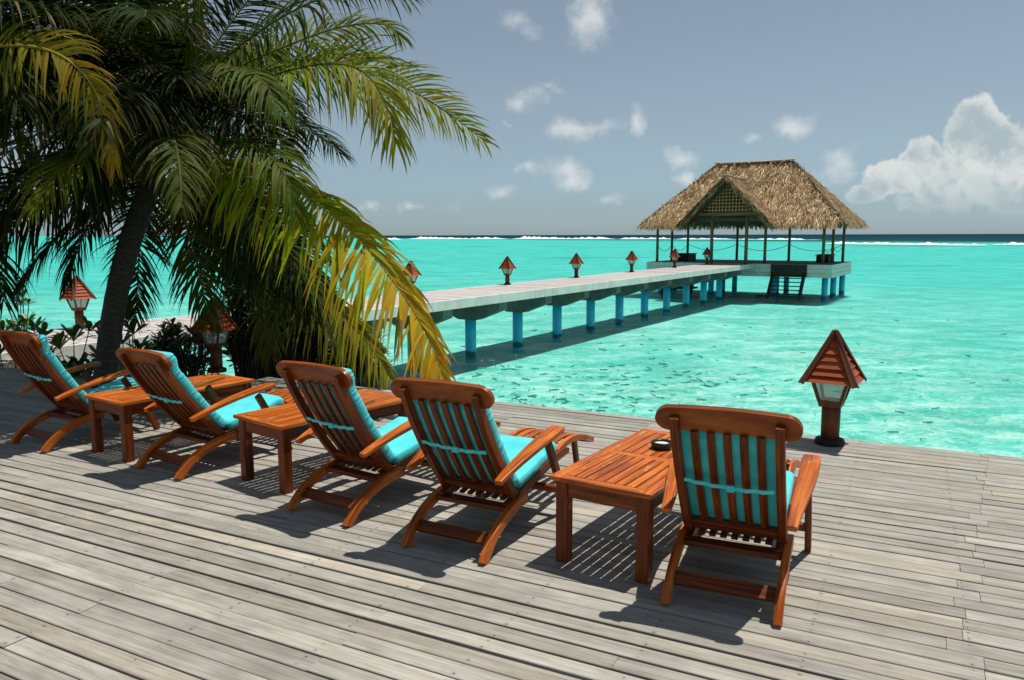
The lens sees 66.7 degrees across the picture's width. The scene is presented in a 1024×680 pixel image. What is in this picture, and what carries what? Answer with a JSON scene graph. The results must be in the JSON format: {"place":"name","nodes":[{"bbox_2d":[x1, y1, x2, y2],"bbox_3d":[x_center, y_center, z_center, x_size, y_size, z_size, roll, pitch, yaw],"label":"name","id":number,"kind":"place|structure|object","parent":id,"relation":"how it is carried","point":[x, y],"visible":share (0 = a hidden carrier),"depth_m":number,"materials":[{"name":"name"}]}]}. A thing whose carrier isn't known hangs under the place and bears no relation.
{"place":"outdoors","nodes":[
{"label":"outdoors","id":0,"kind":"place"},
{"bbox_2d":[0,234,1023,457],"bbox_3d":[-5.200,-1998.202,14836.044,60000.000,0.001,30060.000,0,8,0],"label":"sea water","id":1,"kind":"structure","parent":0,"point":[972,294],"depth_m":31.27,"materials":[{"name":"water"}]},
{"bbox_2d":[0,263,754,377],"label":"jetty","id":2,"kind":"object","parent":1,"relation":"on","point":[470,306],"visible":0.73,"depth_m":25.23,"materials":[{"name":"concrete"}]},
{"bbox_2d":[59,275,96,328],"bbox_3d":[-7.905,-0.698,14.167,0.472,0.975,0.472,5,9,32],"label":"lantern post","id":3,"kind":"object","parent":2,"relation":"on","point":[81,291],"visible":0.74,"depth_m":14.11,"materials":[{"name":"brown wood"}]},
{"bbox_2d":[403,260,421,283],"bbox_3d":[-2.872,-1.780,22.091,0.472,0.975,0.472,5,9,32],"label":"lantern post","id":4,"kind":"object","parent":2,"relation":"on","point":[411,269],"visible":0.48,"depth_m":22.00,"materials":[{"name":"brown wood"}]},
{"bbox_2d":[498,256,516,284],"bbox_3d":[-0.156,-2.365,26.368,0.472,0.975,0.472,5,9,32],"label":"lantern post","id":5,"kind":"object","parent":2,"relation":"on","point":[507,263],"visible":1,"depth_m":26.29,"materials":[{"name":"brown wood"}]},
{"bbox_2d":[569,253,583,277],"bbox_3d":[2.534,-2.943,30.603,0.472,0.975,0.472,5,9,32],"label":"lantern post","id":6,"kind":"object","parent":2,"relation":"on","point":[576,259],"visible":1,"depth_m":30.53,"materials":[{"name":"brown wood"}]},
{"bbox_2d":[625,251,637,271],"bbox_3d":[5.410,-3.562,35.132,0.472,0.975,0.472,5,9,32],"label":"lantern post","id":7,"kind":"object","parent":2,"relation":"on","point":[631,256],"visible":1,"depth_m":35.05,"materials":[{"name":"brown wood"}]},
{"bbox_2d":[669,249,679,267],"bbox_3d":[8.312,-4.186,39.702,0.472,0.975,0.472,5,9,32],"label":"lantern post","id":8,"kind":"object","parent":2,"relation":"on","point":[674,253],"visible":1,"depth_m":39.63,"materials":[{"name":"brown wood"}]},
{"bbox_2d":[702,247,711,263],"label":"lantern post","id":9,"kind":"object","parent":2,"relation":"on","point":[707,252],"visible":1,"depth_m":43.90,"materials":[{"name":"brown wood"}]},
{"bbox_2d":[634,159,870,301],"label":"thatched pavilion","id":10,"kind":"structure","parent":1,"relation":"on","point":[788,194],"depth_m":45.00,"materials":[{"name":"brown wood"}]},
{"bbox_2d":[669,253,696,260],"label":"storage bench","id":11,"kind":"object","parent":10,"relation":"on","point":[687,257],"visible":0.83,"depth_m":49.65,"materials":[{"name":"brown wood"}]},
{"bbox_2d":[816,254,835,262],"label":"storage bench","id":12,"kind":"object","parent":10,"relation":"on","point":[826,260],"visible":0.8,"depth_m":45.89,"materials":[{"name":"brown wood"}]},
{"bbox_2d":[0,0,1023,235],"label":"sky","id":13,"kind":"structure","parent":0,"point":[600,113],"materials":[{"name":"blue"}]},
{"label":"sand bank","id":14,"kind":"structure","parent":0,"visible":0},
{"bbox_2d":[11,284,36,329],"bbox_3d":[-6.928,0.214,11.117,0.400,2.040,0.262,0,8,0],"label":"tall seedling","id":15,"kind":"object","parent":14,"relation":"on","point":[28,301],"visible":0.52,"depth_m":11.03,"materials":[{"name":"green plant"}]},
{"bbox_2d":[0,311,53,368],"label":"beach shrub","id":16,"kind":"object","parent":14,"relation":"on","point":[24,321],"visible":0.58,"depth_m":10.58,"materials":[{"name":"green plant"}]},
{"bbox_2d":[48,315,119,377],"bbox_3d":[-5.677,0.537,10.092,1.164,1.678,1.168,-4,9,-26],"label":"beach shrub","id":17,"kind":"object","parent":14,"relation":"on","point":[56,341],"visible":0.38,"depth_m":10.16,"materials":[{"name":"green plant"}]},
{"bbox_2d":[0,0,193,323],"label":"coconut palm","id":18,"kind":"object","parent":14,"relation":"on","point":[11,84],"visible":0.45,"depth_m":6.48,"materials":[{"name":"green plant"}]},
{"bbox_2d":[118,299,156,376],"bbox_3d":[-5.018,0.382,10.387,0.676,1.900,1.363,-7,10,-42],"label":"beach shrub","id":19,"kind":"object","parent":14,"relation":"on","point":[138,345],"visible":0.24,"depth_m":10.50,"materials":[{"name":"green plant"}]},
{"bbox_2d":[142,317,226,376],"bbox_3d":[-4.579,0.481,10.979,1.012,1.607,1.269,-6,10,-38],"label":"beach shrub","id":20,"kind":"object","parent":14,"relation":"on","point":[189,362],"visible":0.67,"depth_m":10.71,"materials":[{"name":"green plant"}]},
{"bbox_2d":[0,0,500,390],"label":"coconut palm","id":21,"kind":"object","parent":14,"relation":"on","point":[201,189],"visible":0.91,"depth_m":7.90,"materials":[{"name":"green plant"}]},
{"bbox_2d":[216,272,302,379],"bbox_3d":[-3.652,0.048,11.276,1.577,2.380,1.416,0,8,0],"label":"beach shrub","id":22,"kind":"object","parent":14,"relation":"on","point":[241,356],"visible":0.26,"depth_m":10.99,"materials":[{"name":"green plant"}]},
{"bbox_2d":[265,280,353,377],"bbox_3d":[-2.894,0.153,11.130,1.520,2.208,1.370,0,8,0],"label":"beach shrub","id":23,"kind":"object","parent":14,"relation":"on","point":[313,354],"visible":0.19,"depth_m":10.79,"materials":[{"name":"green plant"}]},
{"bbox_2d":[327,328,395,388],"bbox_3d":[-2.024,0.585,10.348,0.926,1.553,1.102,-3,8,-20],"label":"beach shrub","id":24,"kind":"object","parent":14,"relation":"on","point":[358,379],"visible":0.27,"depth_m":10.12,"materials":[{"name":"green plant"}]},
{"label":"water","id":25,"kind":"structure","parent":0,"visible":0},
{"bbox_2d":[411,237,503,238],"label":"surf","id":26,"kind":"structure","parent":25,"relation":"on","point":[454,238],"depth_m":725.58,"materials":[{"name":"white liquid"}]},
{"bbox_2d":[515,236,610,238],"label":"surf","id":27,"kind":"structure","parent":25,"relation":"on","point":[525,237],"depth_m":670.98,"materials":[{"name":"white liquid"}]},
{"bbox_2d":[622,237,669,238],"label":"surf","id":28,"kind":"structure","parent":25,"relation":"on","point":[645,238],"depth_m":619.12,"materials":[{"name":"white liquid"}]},
{"bbox_2d":[682,238,813,239],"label":"surf","id":29,"kind":"structure","parent":25,"relation":"on","point":[757,239],"depth_m":517.19,"materials":[{"name":"white liquid"}]},
{"bbox_2d":[821,241,941,244],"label":"surf","id":30,"kind":"structure","parent":25,"relation":"on","point":[840,242],"depth_m":266.11,"materials":[{"name":"white liquid"}]},
{"bbox_2d":[914,243,979,244],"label":"surf","id":31,"kind":"structure","parent":25,"relation":"on","point":[946,244],"depth_m":241.99,"materials":[{"name":"white liquid"}]},
{"bbox_2d":[993,242,1023,244],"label":"surf","id":32,"kind":"structure","parent":25,"relation":"on","point":[1013,243],"depth_m":248.12,"materials":[{"name":"white liquid"}]},
{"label":"deck joists","id":33,"kind":"structure","parent":0,"visible":0},
{"bbox_2d":[0,354,1023,679],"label":"wooden deck","id":34,"kind":"structure","parent":33,"relation":"on","point":[212,564],"depth_m":4.03,"materials":[{"name":"grey wood"}]},
{"bbox_2d":[0,330,160,452],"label":"steamer chair","id":35,"kind":"object","parent":34,"relation":"on","point":[41,367],"visible":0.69,"depth_m":6.55,"materials":[{"name":"brown wood"}]},
{"bbox_2d":[83,373,255,462],"bbox_3d":[-2.876,0.633,6.637,0.585,0.481,1.220,5,9,35],"label":"slatted table","id":36,"kind":"object","parent":34,"relation":"on","point":[125,404],"visible":0.51,"depth_m":6.27,"materials":[{"name":"brown wood"}]},
{"bbox_2d":[189,297,238,372],"bbox_3d":[-3.833,-0.071,10.038,0.472,0.975,0.472,1,8,12],"label":"lantern post","id":37,"kind":"object","parent":34,"relation":"on","point":[228,325],"visible":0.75,"depth_m":10.00,"materials":[{"name":"brown wood"}]},
{"bbox_2d":[115,347,326,479],"bbox_3d":[-2.180,0.439,6.343,0.740,0.941,1.780,5,9,34],"label":"steamer chair","id":38,"kind":"object","parent":34,"relation":"on","point":[165,384],"visible":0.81,"depth_m":5.85,"materials":[{"name":"brown wood"}]},
{"bbox_2d":[233,389,406,493],"bbox_3d":[-1.385,0.731,5.880,0.585,0.481,1.220,6,10,39],"label":"slatted table","id":39,"kind":"object","parent":34,"relation":"on","point":[284,425],"visible":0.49,"depth_m":5.53,"materials":[{"name":"brown wood"}]},
{"bbox_2d":[276,360,500,526],"bbox_3d":[-0.745,0.536,5.445,0.740,0.980,1.722,5,9,34],"label":"steamer chair","id":40,"kind":"object","parent":34,"relation":"on","point":[336,403],"visible":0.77,"depth_m":4.91,"materials":[{"name":"brown wood"}]},
{"bbox_2d":[390,377,593,563],"bbox_3d":[0.004,0.604,4.931,0.740,0.980,1.722,4,9,28],"label":"steamer chair","id":41,"kind":"object","parent":34,"relation":"on","point":[453,425],"visible":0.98,"depth_m":4.39,"materials":[{"name":"brown wood"}]},
{"bbox_2d":[550,428,672,583],"bbox_3d":[0.781,0.910,4.514,0.585,0.481,1.220,5,9,33],"label":"slatted table","id":42,"kind":"object","parent":34,"relation":"on","point":[630,472],"visible":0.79,"depth_m":4.13,"materials":[{"name":"brown wood"}]},
{"bbox_2d":[651,439,671,449],"bbox_3d":[0.894,0.626,4.649,0.128,0.044,0.128,-3,8,-17],"label":"ashtray","id":43,"kind":"object","parent":42,"relation":"on","point":[660,444],"visible":0.97,"depth_m":4.61,"materials":[{"name":"black ceramic"}]},
{"bbox_2d":[655,404,820,625],"bbox_3d":[1.301,0.689,4.274,0.740,0.980,1.722,3,8,24],"label":"steamer chair","id":44,"kind":"object","parent":34,"relation":"on","point":[731,470],"visible":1,"depth_m":3.67,"materials":[{"name":"brown wood"}]},
{"bbox_2d":[798,329,866,446],"bbox_3d":[2.679,0.390,6.499,0.472,0.975,0.472,5,9,32],"label":"lantern post","id":45,"kind":"object","parent":34,"relation":"on","point":[834,362],"visible":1,"depth_m":6.42,"materials":[{"name":"brown wood"}]}
]}

